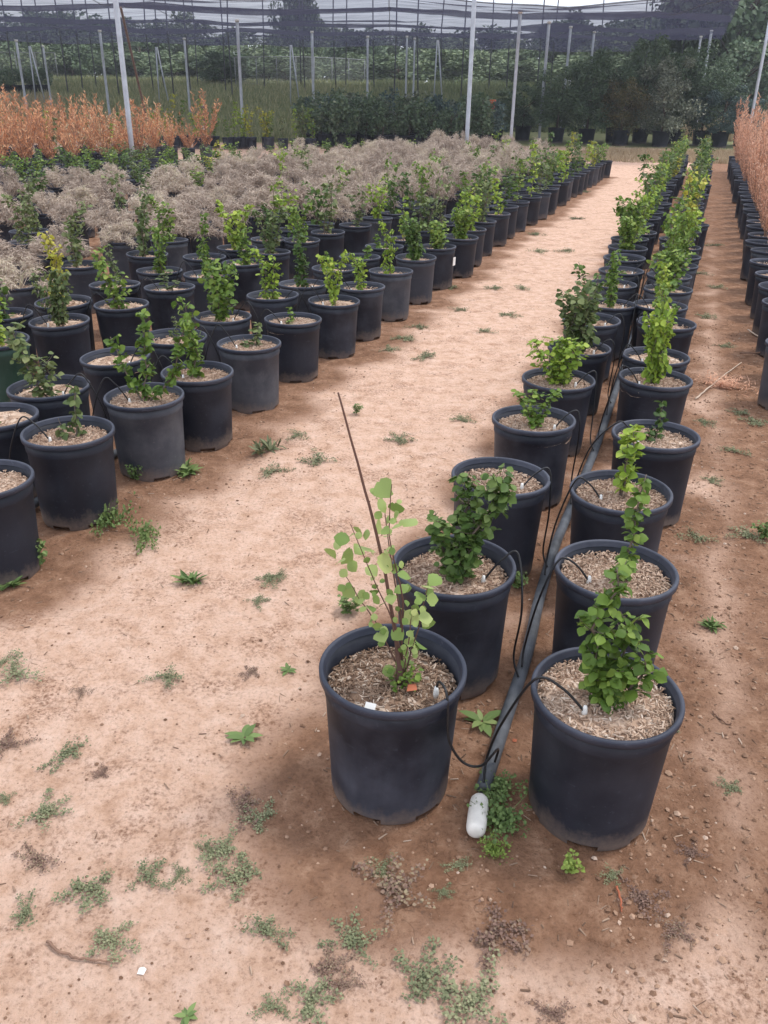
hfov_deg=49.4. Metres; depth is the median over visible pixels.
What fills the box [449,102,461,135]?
potted bush
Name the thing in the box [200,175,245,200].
potted dead shrub
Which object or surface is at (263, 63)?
dark post
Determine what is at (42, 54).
dark post
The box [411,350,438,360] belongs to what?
mat weed
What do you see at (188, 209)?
potted dead shrub
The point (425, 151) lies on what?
potted dead shrub
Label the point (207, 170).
potted shrub
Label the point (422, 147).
potted dead shrub
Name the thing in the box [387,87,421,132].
potted bush
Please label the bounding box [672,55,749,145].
potted tree
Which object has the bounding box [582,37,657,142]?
potted tree
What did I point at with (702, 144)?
potted shrub
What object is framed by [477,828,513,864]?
leafy weed
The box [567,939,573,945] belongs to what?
stone
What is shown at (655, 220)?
potted shrub
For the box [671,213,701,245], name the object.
potted shrub
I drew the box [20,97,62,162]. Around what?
potted dead shrub
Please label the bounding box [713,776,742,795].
mat weed
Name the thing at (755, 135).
potted dead conifer
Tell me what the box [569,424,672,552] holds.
potted shrub
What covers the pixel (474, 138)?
potted dead shrub
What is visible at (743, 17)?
tree
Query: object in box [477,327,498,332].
mat weed
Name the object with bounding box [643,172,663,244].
potted shrub
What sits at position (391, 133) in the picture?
potted bush
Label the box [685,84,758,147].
potted tree
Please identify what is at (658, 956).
soil clods
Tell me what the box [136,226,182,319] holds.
potted shrub
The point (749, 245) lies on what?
plant pot
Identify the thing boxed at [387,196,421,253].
potted shrub
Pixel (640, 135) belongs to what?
potted tree
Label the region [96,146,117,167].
potted shrub
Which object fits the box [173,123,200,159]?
potted dead shrub
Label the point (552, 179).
potted shrub
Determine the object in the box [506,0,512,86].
dark post
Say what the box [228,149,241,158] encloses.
potted shrub
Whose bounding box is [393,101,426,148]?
potted bush
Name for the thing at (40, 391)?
potted shrub
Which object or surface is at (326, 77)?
tree
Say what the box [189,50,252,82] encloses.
tree
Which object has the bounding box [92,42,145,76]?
tree
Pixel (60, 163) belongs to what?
potted shrub
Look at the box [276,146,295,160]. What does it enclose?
potted dead shrub
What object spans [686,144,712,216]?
potted shrub
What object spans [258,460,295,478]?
mat weed
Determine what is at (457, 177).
potted dead shrub
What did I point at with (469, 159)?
potted dead shrub
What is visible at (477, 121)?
potted bush
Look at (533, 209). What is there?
potted shrub
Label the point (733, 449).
mat weed
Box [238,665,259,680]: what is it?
mat weed
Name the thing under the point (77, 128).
potted dead shrub
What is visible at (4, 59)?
tree
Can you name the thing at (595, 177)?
potted shrub
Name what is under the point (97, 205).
potted shrub
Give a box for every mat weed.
[0,648,46,683]
[0,651,20,665]
[0,727,40,758]
[0,791,16,805]
[9,888,37,930]
[10,788,73,832]
[11,837,64,875]
[32,735,90,773]
[51,862,114,913]
[68,685,94,699]
[83,920,141,966]
[89,491,140,538]
[90,762,109,779]
[125,858,175,891]
[127,517,160,554]
[138,662,183,688]
[167,861,192,889]
[193,842,219,861]
[195,821,252,873]
[199,850,263,906]
[226,784,260,832]
[234,911,295,951]
[237,796,277,833]
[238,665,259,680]
[243,593,269,609]
[247,986,298,1021]
[253,572,283,588]
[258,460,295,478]
[263,567,288,582]
[283,974,343,1023]
[285,428,309,440]
[297,447,340,466]
[309,940,359,990]
[318,906,386,969]
[327,972,366,995]
[353,849,435,930]
[364,851,396,878]
[380,344,401,351]
[381,431,417,444]
[390,334,414,341]
[392,935,462,1006]
[404,322,427,329]
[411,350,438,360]
[429,882,454,900]
[434,946,507,1023]
[438,855,472,872]
[447,306,469,311]
[449,413,477,422]
[470,899,534,969]
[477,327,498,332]
[483,285,501,290]
[499,311,523,317]
[515,285,530,290]
[526,248,546,253]
[526,996,575,1023]
[528,231,545,235]
[554,247,574,252]
[595,862,625,890]
[614,873,670,924]
[652,914,695,955]
[674,525,718,542]
[674,840,712,865]
[693,418,717,427]
[695,312,716,318]
[699,475,724,486]
[704,243,724,245]
[708,283,727,288]
[711,342,737,348]
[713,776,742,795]
[717,446,752,455]
[725,407,749,415]
[725,521,767,543]
[738,416,767,426]
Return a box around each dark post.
[6,32,14,84]
[25,31,35,84]
[40,38,45,80]
[59,29,68,95]
[76,33,82,87]
[89,36,96,85]
[111,32,119,95]
[145,34,153,88]
[157,38,163,86]
[167,33,174,98]
[185,34,190,92]
[194,39,197,83]
[222,37,225,89]
[227,32,232,96]
[263,39,264,87]
[299,41,301,85]
[302,39,305,90]
[333,40,335,85]
[345,42,346,83]
[373,39,374,86]
[394,36,396,91]
[417,36,418,93]
[440,39,441,88]
[460,38,464,100]
[488,0,493,87]
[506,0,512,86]
[537,0,544,80]
[550,0,558,87]
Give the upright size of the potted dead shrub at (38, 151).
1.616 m
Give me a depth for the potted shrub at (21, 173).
13.61 m
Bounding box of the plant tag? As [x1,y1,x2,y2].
[365,702,376,709]
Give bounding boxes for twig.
[46,940,120,961]
[615,885,622,911]
[712,711,731,724]
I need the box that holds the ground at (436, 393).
[0,83,767,1023]
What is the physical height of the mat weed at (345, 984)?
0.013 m
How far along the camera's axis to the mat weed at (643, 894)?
1.93 m
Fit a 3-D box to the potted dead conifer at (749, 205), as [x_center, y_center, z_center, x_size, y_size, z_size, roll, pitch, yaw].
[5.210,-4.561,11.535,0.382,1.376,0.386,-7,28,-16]
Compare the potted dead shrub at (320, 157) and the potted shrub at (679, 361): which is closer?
the potted shrub at (679, 361)
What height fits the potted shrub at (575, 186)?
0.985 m
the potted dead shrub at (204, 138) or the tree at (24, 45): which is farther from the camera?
the tree at (24, 45)
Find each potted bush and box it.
[0,67,12,92]
[0,67,18,92]
[8,68,29,92]
[16,68,32,93]
[24,66,45,93]
[34,68,52,93]
[290,96,328,132]
[291,95,325,137]
[304,90,341,146]
[316,113,339,146]
[323,94,345,103]
[325,87,360,145]
[330,88,363,133]
[337,98,365,146]
[345,92,363,130]
[346,90,381,146]
[355,114,362,144]
[357,100,374,133]
[361,96,392,141]
[370,105,400,141]
[374,95,416,141]
[375,109,397,134]
[379,87,399,132]
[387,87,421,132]
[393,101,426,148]
[396,95,419,134]
[401,96,435,146]
[403,91,433,103]
[418,101,442,141]
[423,94,448,134]
[429,107,460,136]
[435,109,462,139]
[438,99,459,133]
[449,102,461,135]
[449,105,476,139]
[457,94,495,143]
[465,91,494,135]
[470,107,494,143]
[480,99,506,140]
[481,103,507,141]
[486,92,510,140]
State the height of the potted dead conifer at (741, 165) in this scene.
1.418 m
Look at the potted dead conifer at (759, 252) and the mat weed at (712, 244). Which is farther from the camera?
the mat weed at (712, 244)
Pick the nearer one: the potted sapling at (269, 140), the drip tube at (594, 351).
the drip tube at (594, 351)
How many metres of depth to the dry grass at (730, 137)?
38.64 m
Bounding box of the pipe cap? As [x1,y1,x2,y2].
[466,793,488,837]
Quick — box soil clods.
[0,196,767,1023]
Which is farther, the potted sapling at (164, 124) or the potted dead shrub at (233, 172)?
the potted sapling at (164, 124)
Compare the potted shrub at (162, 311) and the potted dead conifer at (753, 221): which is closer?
the potted shrub at (162, 311)
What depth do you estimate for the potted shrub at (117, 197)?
9.72 m
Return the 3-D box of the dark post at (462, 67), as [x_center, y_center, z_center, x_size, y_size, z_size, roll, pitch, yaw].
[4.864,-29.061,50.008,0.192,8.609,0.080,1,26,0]
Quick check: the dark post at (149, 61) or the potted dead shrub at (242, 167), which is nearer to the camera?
the potted dead shrub at (242, 167)
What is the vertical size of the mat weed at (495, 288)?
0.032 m
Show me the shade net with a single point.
(623, 25)
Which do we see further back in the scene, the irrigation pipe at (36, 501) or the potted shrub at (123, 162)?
the potted shrub at (123, 162)
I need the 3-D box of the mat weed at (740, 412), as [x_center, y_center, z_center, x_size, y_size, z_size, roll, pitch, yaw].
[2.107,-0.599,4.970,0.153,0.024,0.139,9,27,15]
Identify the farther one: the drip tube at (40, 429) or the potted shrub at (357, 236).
the potted shrub at (357, 236)
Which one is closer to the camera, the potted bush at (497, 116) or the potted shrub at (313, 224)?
the potted shrub at (313, 224)
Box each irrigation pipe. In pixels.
[34,449,117,507]
[476,195,682,792]
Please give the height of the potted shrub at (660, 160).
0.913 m
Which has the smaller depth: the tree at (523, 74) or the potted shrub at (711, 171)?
the potted shrub at (711, 171)
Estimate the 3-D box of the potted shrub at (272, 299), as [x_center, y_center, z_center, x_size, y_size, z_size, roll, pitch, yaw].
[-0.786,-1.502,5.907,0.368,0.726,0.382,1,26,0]
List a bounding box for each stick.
[695,362,741,399]
[740,352,759,353]
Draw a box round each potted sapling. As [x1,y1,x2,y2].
[149,107,162,145]
[160,112,168,145]
[166,94,179,147]
[177,100,188,146]
[188,112,202,148]
[196,97,209,145]
[209,105,219,147]
[222,119,232,149]
[230,101,239,148]
[234,108,248,148]
[242,104,256,149]
[256,106,274,148]
[263,112,273,149]
[278,115,287,149]
[290,108,300,148]
[296,105,311,150]
[304,107,316,145]
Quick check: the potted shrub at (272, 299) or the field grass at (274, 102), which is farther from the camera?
the field grass at (274, 102)
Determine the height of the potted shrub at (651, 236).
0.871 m
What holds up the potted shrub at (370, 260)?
on the ground at (436, 393)
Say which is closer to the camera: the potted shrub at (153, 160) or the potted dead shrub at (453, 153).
the potted dead shrub at (453, 153)
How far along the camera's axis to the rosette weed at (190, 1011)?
1.67 m
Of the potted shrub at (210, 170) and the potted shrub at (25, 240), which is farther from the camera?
the potted shrub at (210, 170)
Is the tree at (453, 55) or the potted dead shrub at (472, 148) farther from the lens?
the tree at (453, 55)
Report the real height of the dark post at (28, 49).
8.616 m
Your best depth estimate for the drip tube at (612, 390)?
4.28 m
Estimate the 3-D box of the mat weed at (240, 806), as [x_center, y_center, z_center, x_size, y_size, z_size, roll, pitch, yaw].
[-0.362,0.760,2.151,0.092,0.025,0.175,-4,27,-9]
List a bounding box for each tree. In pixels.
[0,40,26,75]
[0,41,109,75]
[0,42,69,77]
[0,48,17,70]
[32,44,112,78]
[48,44,113,76]
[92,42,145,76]
[93,50,173,78]
[96,41,176,77]
[133,51,218,79]
[168,44,197,74]
[175,45,242,78]
[182,45,236,60]
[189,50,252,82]
[232,45,266,80]
[235,44,327,76]
[238,55,299,81]
[246,53,323,81]
[269,45,326,77]
[316,47,338,81]
[319,52,391,82]
[321,46,391,77]
[355,46,409,80]
[358,53,449,82]
[386,46,433,82]
[389,48,502,84]
[426,49,484,80]
[444,50,512,82]
[459,90,516,116]
[474,49,502,54]
[476,58,549,83]
[486,49,548,64]
[502,80,557,140]
[514,49,560,79]
[527,64,596,142]
[534,54,622,83]
[548,48,633,143]
[553,51,636,83]
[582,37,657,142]
[585,54,647,71]
[596,76,652,145]
[613,51,688,78]
[614,32,684,142]
[634,55,706,146]
[644,0,740,69]
[645,38,722,143]
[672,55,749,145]
[681,0,767,111]
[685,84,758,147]
[706,35,767,114]
[719,0,767,93]
[724,98,766,145]
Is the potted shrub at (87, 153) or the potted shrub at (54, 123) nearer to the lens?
the potted shrub at (87, 153)
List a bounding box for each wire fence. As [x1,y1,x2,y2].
[2,52,57,76]
[234,56,364,84]
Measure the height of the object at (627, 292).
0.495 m
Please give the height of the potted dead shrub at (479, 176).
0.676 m
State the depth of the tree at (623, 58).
73.37 m
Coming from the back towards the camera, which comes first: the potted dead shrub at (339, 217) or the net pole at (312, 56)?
the net pole at (312, 56)
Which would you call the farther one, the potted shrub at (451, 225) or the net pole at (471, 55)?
the net pole at (471, 55)
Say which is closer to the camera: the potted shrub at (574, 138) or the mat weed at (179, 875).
the mat weed at (179, 875)
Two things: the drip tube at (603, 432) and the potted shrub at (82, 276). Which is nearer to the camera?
the drip tube at (603, 432)
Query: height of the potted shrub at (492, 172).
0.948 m
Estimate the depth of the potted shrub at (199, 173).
12.83 m
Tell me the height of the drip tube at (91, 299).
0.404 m
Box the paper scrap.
[137,967,145,974]
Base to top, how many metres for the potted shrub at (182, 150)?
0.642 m
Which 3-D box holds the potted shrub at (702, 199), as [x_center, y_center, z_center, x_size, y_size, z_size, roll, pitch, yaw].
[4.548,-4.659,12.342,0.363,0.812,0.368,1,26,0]
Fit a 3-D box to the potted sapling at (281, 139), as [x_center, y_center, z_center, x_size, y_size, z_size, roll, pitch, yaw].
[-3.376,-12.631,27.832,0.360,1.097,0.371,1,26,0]
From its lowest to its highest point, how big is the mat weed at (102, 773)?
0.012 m
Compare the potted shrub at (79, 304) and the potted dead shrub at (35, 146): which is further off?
the potted dead shrub at (35, 146)
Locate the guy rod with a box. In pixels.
[120,7,149,131]
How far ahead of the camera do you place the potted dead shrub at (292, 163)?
15.20 m
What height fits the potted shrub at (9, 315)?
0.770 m
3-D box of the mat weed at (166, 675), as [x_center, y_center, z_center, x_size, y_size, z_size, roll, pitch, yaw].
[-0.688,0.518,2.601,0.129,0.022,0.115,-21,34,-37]
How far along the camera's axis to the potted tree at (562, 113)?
34.58 m
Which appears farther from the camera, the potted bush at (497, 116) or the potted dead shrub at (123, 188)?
the potted bush at (497, 116)
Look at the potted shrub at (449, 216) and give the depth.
9.97 m
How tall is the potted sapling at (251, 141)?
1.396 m
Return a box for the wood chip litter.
[0,211,767,1022]
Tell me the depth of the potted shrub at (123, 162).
15.20 m
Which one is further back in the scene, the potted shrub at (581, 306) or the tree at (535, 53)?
the tree at (535, 53)
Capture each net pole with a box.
[14,40,27,110]
[42,45,52,105]
[98,30,111,119]
[113,0,135,158]
[183,38,190,111]
[235,19,243,127]
[310,31,314,100]
[366,36,368,97]
[405,36,407,96]
[412,38,415,95]
[465,0,476,145]
[510,12,522,137]
[537,21,550,140]
[560,26,572,127]
[583,31,595,126]
[695,34,711,125]
[695,36,702,76]
[746,24,767,146]
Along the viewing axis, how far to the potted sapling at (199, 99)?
27.84 m
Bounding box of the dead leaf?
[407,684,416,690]
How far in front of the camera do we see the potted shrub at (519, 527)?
3.12 m
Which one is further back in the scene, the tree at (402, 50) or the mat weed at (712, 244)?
the tree at (402, 50)
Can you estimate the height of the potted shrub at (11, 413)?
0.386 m
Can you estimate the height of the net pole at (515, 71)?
4.397 m
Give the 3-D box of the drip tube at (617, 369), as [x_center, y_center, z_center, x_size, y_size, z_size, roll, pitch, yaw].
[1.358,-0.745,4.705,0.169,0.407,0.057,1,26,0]
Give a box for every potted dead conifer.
[727,97,754,171]
[727,115,748,179]
[729,116,753,180]
[730,104,759,161]
[730,111,758,190]
[731,122,759,193]
[731,123,752,181]
[732,129,760,202]
[733,111,754,169]
[735,128,763,218]
[737,148,762,222]
[738,107,767,179]
[738,109,766,227]
[739,120,766,187]
[739,126,765,190]
[739,143,767,232]
[740,92,767,185]
[740,110,767,239]
[742,139,767,251]
[742,148,767,258]
[743,111,767,244]
[747,176,767,239]
[748,235,767,276]
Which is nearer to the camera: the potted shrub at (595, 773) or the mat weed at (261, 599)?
the potted shrub at (595, 773)
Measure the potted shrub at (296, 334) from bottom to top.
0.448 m
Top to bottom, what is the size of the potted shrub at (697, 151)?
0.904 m
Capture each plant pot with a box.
[729,165,739,183]
[740,239,767,281]
[745,258,767,305]
[750,270,767,318]
[752,281,767,336]
[756,297,767,357]
[757,338,767,410]
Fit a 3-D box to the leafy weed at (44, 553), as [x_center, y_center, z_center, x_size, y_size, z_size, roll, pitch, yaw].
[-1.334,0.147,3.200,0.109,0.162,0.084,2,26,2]
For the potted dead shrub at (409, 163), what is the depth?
14.14 m
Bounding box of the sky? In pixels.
[96,0,629,82]
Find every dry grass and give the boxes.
[0,91,59,110]
[564,145,734,163]
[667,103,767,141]
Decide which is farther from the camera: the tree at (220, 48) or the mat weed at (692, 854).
the tree at (220, 48)
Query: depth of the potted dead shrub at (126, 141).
20.91 m
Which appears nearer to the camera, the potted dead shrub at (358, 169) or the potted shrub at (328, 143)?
the potted dead shrub at (358, 169)
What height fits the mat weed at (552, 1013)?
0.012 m
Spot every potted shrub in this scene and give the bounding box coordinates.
[0,154,18,183]
[0,279,37,369]
[0,297,30,401]
[0,320,89,421]
[0,402,38,497]
[0,459,40,587]
[1,161,26,193]
[1,193,49,280]
[8,181,48,239]
[10,151,29,177]
[12,155,32,181]
[18,172,45,226]
[20,385,117,530]
[26,164,53,206]
[27,155,49,177]
[28,161,51,188]
[28,268,90,376]
[30,148,49,168]
[34,231,94,350]
[41,156,63,184]
[43,110,57,154]
[51,117,65,162]
[53,144,67,172]
[56,200,100,313]
[58,147,74,175]
[68,152,90,174]
[69,158,83,182]
[77,162,100,208]
[79,146,95,165]
[79,346,150,420]
[80,122,88,160]
[81,148,100,171]
[85,157,100,176]
[89,244,140,334]
[89,246,148,347]
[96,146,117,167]
[101,149,118,172]
[101,166,135,237]
[102,147,120,166]
[103,308,192,481]
[108,122,116,152]
[115,139,129,164]
[115,153,134,193]
[121,149,134,172]
[125,151,143,198]
[126,190,167,298]
[127,146,142,166]
[127,162,147,204]
[131,162,153,214]
[133,173,151,222]
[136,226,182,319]
[138,153,154,187]
[140,147,157,167]
[142,316,206,382]
[143,269,194,330]
[146,145,159,165]
[147,196,187,281]
[152,155,164,191]
[158,159,175,172]
[159,149,175,170]
[160,142,177,166]
[160,296,233,451]
[172,152,182,172]
[179,148,194,161]
[183,213,229,322]
[183,245,225,271]
[185,166,204,189]
[190,150,208,183]
[194,258,251,361]
[198,144,211,166]
[200,156,214,184]
[204,160,217,191]
[206,146,226,169]
[213,140,225,159]
[214,199,257,259]
[217,322,280,413]
[222,227,263,310]
[227,142,238,154]
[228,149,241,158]
[246,248,298,334]
[250,202,286,248]
[250,206,290,288]
[261,176,289,235]
[264,307,321,382]
[272,189,298,237]
[273,146,288,174]
[276,140,284,147]
[278,229,325,312]
[283,200,319,278]
[291,145,303,161]
[295,145,312,183]
[300,180,334,236]
[308,249,359,358]
[311,174,344,264]
[312,251,354,293]
[319,392,466,824]
[321,138,329,157]
[322,142,331,160]
[334,161,354,207]
[336,252,384,340]
[339,185,371,253]
[339,245,380,281]
[345,135,353,151]
[361,177,392,243]
[365,234,403,266]
[369,221,412,320]
[379,171,406,235]
[383,152,405,210]
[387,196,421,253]
[392,463,516,699]
[395,172,422,224]
[395,214,436,303]
[409,156,436,221]
[409,187,437,243]
[419,220,455,289]
[429,148,444,180]
[433,170,455,242]
[441,166,459,214]
[443,207,478,277]
[444,170,470,221]
[451,457,550,577]
[452,180,477,217]
[457,184,486,265]
[466,140,480,158]
[470,165,494,211]
[471,169,496,255]
[478,157,502,204]
[484,178,510,245]
[486,181,510,199]
[487,145,498,193]
[490,175,518,237]
[492,129,500,142]
[492,388,575,510]
[500,164,518,199]
[503,157,529,231]
[504,151,526,194]
[510,156,531,194]
[517,142,541,224]
[521,157,539,190]
[522,336,595,456]
[523,139,540,181]
[528,161,550,219]
[528,558,684,850]
[529,148,547,183]
[536,152,558,214]
[539,152,560,209]
[542,132,557,180]
[547,280,610,414]
[548,149,562,176]
[549,150,569,205]
[552,474,678,663]
[554,150,573,200]
[556,146,572,174]
[562,141,583,197]
[563,262,620,381]
[564,140,571,170]
[565,132,576,165]
[569,142,585,194]
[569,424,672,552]
[570,133,585,166]
[570,142,581,168]
[572,162,589,189]
[578,144,595,187]
[583,140,599,185]
[586,145,602,182]
[590,141,607,179]
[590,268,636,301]
[596,249,635,360]
[598,141,612,177]
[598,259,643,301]
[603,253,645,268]
[608,216,649,256]
[611,195,649,246]
[611,400,700,526]
[616,301,692,423]
[622,282,689,373]
[631,185,660,269]
[631,261,687,346]
[635,177,660,247]
[636,151,653,230]
[636,281,696,354]
[642,166,665,210]
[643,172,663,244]
[643,249,697,317]
[644,160,669,197]
[646,212,691,286]
[647,157,669,189]
[653,150,675,183]
[653,161,670,201]
[655,148,675,205]
[655,162,671,232]
[655,217,701,288]
[656,151,673,202]
[658,196,695,260]
[661,147,681,190]
[661,201,700,298]
[662,207,705,254]
[669,154,685,195]
[669,155,682,198]
[671,139,688,168]
[671,141,685,169]
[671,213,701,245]
[673,165,705,227]
[674,167,709,222]
[675,145,686,190]
[677,135,689,160]
[678,139,688,177]
[678,141,686,169]
[678,164,703,206]
[680,168,705,202]
[681,166,710,256]
[681,172,703,210]
[685,158,707,191]
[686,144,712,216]
[688,151,708,184]
[692,138,706,178]
[694,149,709,181]
[695,153,711,183]
[696,137,712,159]
[696,157,718,208]
[697,147,715,168]
[703,142,712,173]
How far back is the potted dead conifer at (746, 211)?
11.05 m
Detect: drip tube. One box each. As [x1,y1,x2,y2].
[9,416,51,459]
[20,304,49,331]
[62,373,106,418]
[87,293,109,312]
[92,377,130,415]
[128,347,162,369]
[137,277,160,297]
[150,355,183,380]
[176,261,198,279]
[192,326,220,361]
[205,324,237,360]
[232,301,263,334]
[253,309,281,333]
[286,289,308,311]
[297,285,323,311]
[433,681,499,767]
[481,550,522,676]
[482,676,587,782]
[520,467,551,566]
[521,557,590,666]
[544,477,602,574]
[553,410,580,480]
[570,421,638,503]
[574,370,596,450]
[592,339,614,402]
[598,365,639,438]
[604,313,624,369]
[606,344,642,414]
[621,313,645,370]
[622,293,638,349]
[623,276,638,324]
[626,294,649,348]
[631,263,645,299]
[632,280,654,327]
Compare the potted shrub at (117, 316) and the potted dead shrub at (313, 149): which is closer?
the potted shrub at (117, 316)
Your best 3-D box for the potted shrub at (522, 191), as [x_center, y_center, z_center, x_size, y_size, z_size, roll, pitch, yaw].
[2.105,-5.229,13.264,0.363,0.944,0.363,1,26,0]
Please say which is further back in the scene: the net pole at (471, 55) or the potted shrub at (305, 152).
the net pole at (471, 55)
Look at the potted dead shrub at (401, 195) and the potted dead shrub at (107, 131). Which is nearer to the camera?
the potted dead shrub at (401, 195)
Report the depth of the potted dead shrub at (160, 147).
22.25 m
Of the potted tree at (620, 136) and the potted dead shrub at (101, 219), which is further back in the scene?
the potted tree at (620, 136)
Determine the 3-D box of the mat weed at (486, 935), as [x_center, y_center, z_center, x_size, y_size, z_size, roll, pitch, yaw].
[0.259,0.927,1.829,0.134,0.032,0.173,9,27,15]
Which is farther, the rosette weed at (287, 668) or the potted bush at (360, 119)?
the potted bush at (360, 119)
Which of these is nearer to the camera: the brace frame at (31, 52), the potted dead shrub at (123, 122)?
the potted dead shrub at (123, 122)
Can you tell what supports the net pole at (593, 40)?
on the ground at (436, 393)
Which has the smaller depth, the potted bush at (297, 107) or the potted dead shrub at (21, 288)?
the potted dead shrub at (21, 288)
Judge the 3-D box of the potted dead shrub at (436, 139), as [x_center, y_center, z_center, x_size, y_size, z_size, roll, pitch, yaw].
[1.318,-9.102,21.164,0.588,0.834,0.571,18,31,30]
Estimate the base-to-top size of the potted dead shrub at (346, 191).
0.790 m
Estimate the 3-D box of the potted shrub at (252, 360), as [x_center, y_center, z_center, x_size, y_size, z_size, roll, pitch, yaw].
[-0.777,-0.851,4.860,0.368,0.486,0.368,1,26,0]
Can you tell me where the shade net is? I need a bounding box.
[0,0,739,51]
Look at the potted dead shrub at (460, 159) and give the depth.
14.44 m
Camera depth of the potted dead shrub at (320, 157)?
16.46 m
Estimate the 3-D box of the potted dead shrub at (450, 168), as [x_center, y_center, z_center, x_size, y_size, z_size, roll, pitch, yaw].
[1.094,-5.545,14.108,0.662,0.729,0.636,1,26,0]
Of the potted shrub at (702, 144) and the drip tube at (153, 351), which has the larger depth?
the potted shrub at (702, 144)
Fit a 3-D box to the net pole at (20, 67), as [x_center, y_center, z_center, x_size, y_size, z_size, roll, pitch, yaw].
[-16.977,-20.106,39.281,0.141,3.690,0.148,1,26,0]
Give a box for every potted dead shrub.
[0,84,35,154]
[0,90,41,170]
[0,96,26,184]
[0,105,16,160]
[0,165,32,226]
[0,191,28,255]
[0,231,45,271]
[0,253,53,318]
[2,119,31,165]
[3,112,34,156]
[6,112,41,163]
[14,96,56,154]
[18,188,73,247]
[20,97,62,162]
[22,222,93,296]
[26,106,53,153]
[28,113,64,171]
[35,164,76,212]
[43,197,96,257]
[47,106,79,153]
[48,93,77,147]
[48,183,99,237]
[51,122,77,156]
[53,113,70,153]
[57,177,97,203]
[59,106,91,166]
[61,165,97,212]
[65,95,95,155]
[66,91,103,152]
[68,112,99,162]
[80,108,121,168]
[81,199,137,261]
[86,170,136,198]
[87,177,133,210]
[90,161,129,191]
[95,115,118,154]
[96,218,149,279]
[97,110,120,142]
[107,128,128,156]
[109,106,141,147]
[114,98,158,159]
[115,126,138,156]
[118,185,179,249]
[127,207,193,249]
[129,94,166,157]
[136,110,160,149]
[138,187,174,212]
[141,117,166,161]
[141,164,185,189]
[144,163,196,200]
[156,110,176,148]
[156,116,177,161]
[159,190,230,253]
[168,190,214,218]
[170,153,207,190]
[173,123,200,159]
[178,88,221,160]
[179,209,230,252]
[180,184,210,217]
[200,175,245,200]
[203,160,241,190]
[206,186,234,230]
[209,197,265,244]
[211,150,238,174]
[217,169,250,203]
[218,155,247,177]
[223,185,278,237]
[225,161,260,179]
[226,170,277,204]
[237,154,266,172]
[240,144,272,162]
[251,152,289,179]
[258,174,293,198]
[262,148,304,180]
[266,188,304,224]
[273,166,314,206]
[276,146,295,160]
[279,182,329,227]
[287,136,315,157]
[289,156,315,174]
[291,176,321,205]
[293,154,317,178]
[294,144,322,162]
[296,147,328,169]
[299,161,333,184]
[301,178,360,228]
[310,173,352,195]
[316,150,341,163]
[316,156,352,175]
[328,144,343,152]
[330,148,346,158]
[330,160,376,188]
[332,179,373,222]
[333,149,364,165]
[334,156,375,180]
[340,147,358,161]
[343,171,375,195]
[351,139,374,155]
[352,152,376,164]
[353,171,400,215]
[360,148,393,175]
[362,138,392,161]
[367,141,378,152]
[369,161,394,193]
[373,135,394,148]
[373,167,398,202]
[379,153,406,172]
[385,155,402,169]
[385,166,420,202]
[388,143,418,159]
[388,166,410,190]
[395,137,409,147]
[396,140,421,157]
[397,153,427,177]
[399,159,435,195]
[407,156,446,196]
[412,168,456,220]
[416,141,426,153]
[419,136,436,148]
[419,144,449,172]
[420,144,440,157]
[427,127,449,143]
[428,148,456,165]
[432,135,459,157]
[434,135,441,142]
[438,161,458,172]
[442,161,475,208]
[443,148,464,164]
[448,155,468,174]
[450,138,464,151]
[451,162,486,204]
[453,131,470,148]
[456,146,472,157]
[459,151,478,167]
[462,143,482,154]
[469,166,487,194]
[470,134,480,146]
[470,153,503,193]
[477,136,494,153]
[477,149,503,172]
[486,141,501,158]
[488,142,520,190]
[495,133,514,153]
[498,143,517,154]
[500,149,530,182]
[512,152,530,178]
[513,144,539,177]
[527,137,557,172]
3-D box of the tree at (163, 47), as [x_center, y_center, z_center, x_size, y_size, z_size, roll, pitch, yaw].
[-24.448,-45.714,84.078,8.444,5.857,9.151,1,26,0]
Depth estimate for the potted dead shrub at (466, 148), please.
17.36 m
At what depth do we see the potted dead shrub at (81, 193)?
10.38 m
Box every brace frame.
[28,46,45,102]
[155,47,167,99]
[290,45,298,102]
[433,40,442,98]
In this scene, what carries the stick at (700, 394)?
on the ground at (436, 393)
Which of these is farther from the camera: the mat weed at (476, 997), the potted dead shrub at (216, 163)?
the potted dead shrub at (216, 163)
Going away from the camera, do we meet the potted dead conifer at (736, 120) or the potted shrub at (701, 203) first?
the potted shrub at (701, 203)
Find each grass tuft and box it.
[0,576,24,590]
[170,569,206,584]
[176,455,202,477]
[249,434,285,454]
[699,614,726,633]
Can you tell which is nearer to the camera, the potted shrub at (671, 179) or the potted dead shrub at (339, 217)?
the potted dead shrub at (339, 217)
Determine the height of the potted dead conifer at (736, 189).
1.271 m
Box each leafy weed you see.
[35,538,47,567]
[125,463,141,479]
[337,594,364,613]
[352,403,362,413]
[467,780,531,843]
[474,768,527,806]
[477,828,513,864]
[512,571,528,588]
[561,848,584,873]
[751,520,767,538]
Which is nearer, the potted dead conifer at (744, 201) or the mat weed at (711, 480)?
the mat weed at (711, 480)
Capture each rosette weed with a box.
[173,1002,197,1023]
[224,724,263,744]
[280,663,296,675]
[459,709,500,736]
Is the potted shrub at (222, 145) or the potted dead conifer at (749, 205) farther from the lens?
the potted shrub at (222, 145)
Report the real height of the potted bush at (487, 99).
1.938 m
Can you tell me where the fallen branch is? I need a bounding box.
[695,368,758,396]
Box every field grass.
[0,73,451,142]
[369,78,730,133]
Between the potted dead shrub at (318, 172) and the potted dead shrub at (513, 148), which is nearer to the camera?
the potted dead shrub at (318, 172)
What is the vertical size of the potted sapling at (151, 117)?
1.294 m
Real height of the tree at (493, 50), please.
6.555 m
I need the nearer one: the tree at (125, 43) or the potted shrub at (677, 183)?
the potted shrub at (677, 183)

